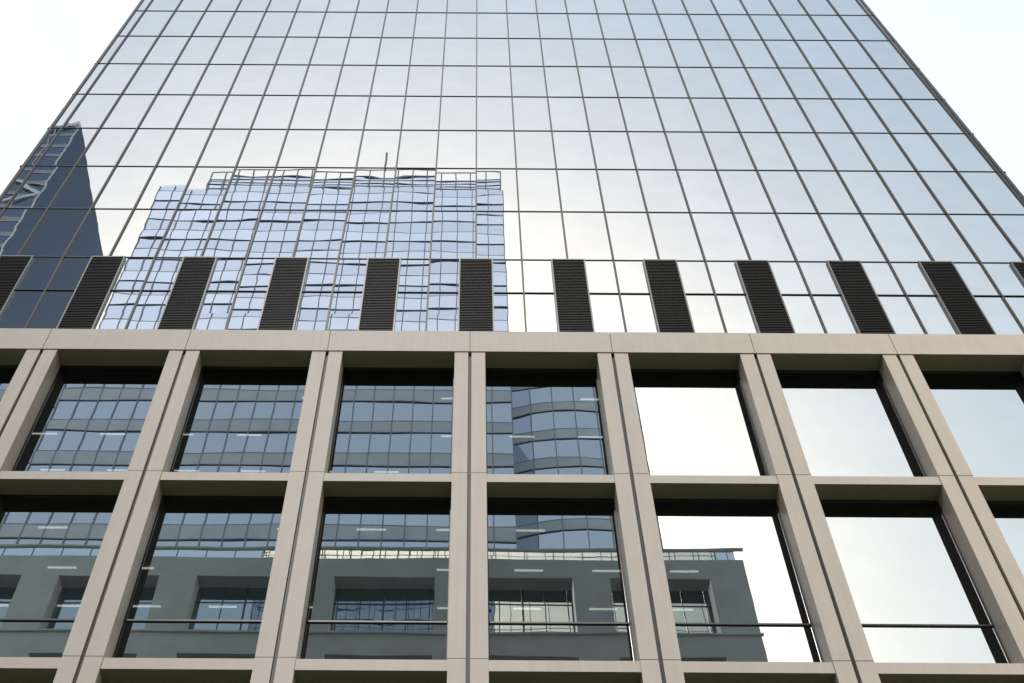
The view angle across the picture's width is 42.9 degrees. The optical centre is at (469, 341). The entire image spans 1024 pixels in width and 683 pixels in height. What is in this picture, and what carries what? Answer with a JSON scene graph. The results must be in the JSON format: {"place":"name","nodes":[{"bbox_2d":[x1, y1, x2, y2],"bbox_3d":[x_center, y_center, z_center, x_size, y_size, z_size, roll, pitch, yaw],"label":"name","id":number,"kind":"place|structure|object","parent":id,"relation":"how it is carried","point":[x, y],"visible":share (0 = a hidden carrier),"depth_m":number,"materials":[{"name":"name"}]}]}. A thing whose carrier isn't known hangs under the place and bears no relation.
{"place":"outdoors","nodes":[
{"label":"outdoors","id":0,"kind":"place"},
{"bbox_2d":[0,328,1023,682],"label":"building facade frame","id":1,"kind":"object","parent":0,"point":[792,486],"visible":1,"depth_m":35.18,"materials":[{"name":"beige stone"}]},
{"bbox_2d":[0,365,1023,662],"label":"windows","id":2,"kind":"structure","parent":1,"relation":"in","point":[380,583],"depth_m":34.45,"materials":[{"name":"blue glass"}]},
{"bbox_2d":[0,0,1023,194],"label":"sky","id":3,"kind":"structure","parent":0,"point":[971,51],"materials":[{"name":"white"}]},
{"bbox_3d":[2.055,23.018,34.899,74.800,36.010,30.610,0,-56,0],"label":"podium","id":4,"kind":"object","parent":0,"visible":0},
{"bbox_2d":[0,0,1023,334],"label":"glass curtain wall","id":5,"kind":"structure","parent":4,"relation":"on","point":[690,136],"depth_m":54.17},
{"bbox_2d":[0,255,1023,334],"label":"louvres","id":6,"kind":"object","parent":5,"relation":"attached to","point":[858,294],"visible":0.66,"depth_m":45.49,"materials":[{"name":"grey"}]}
]}

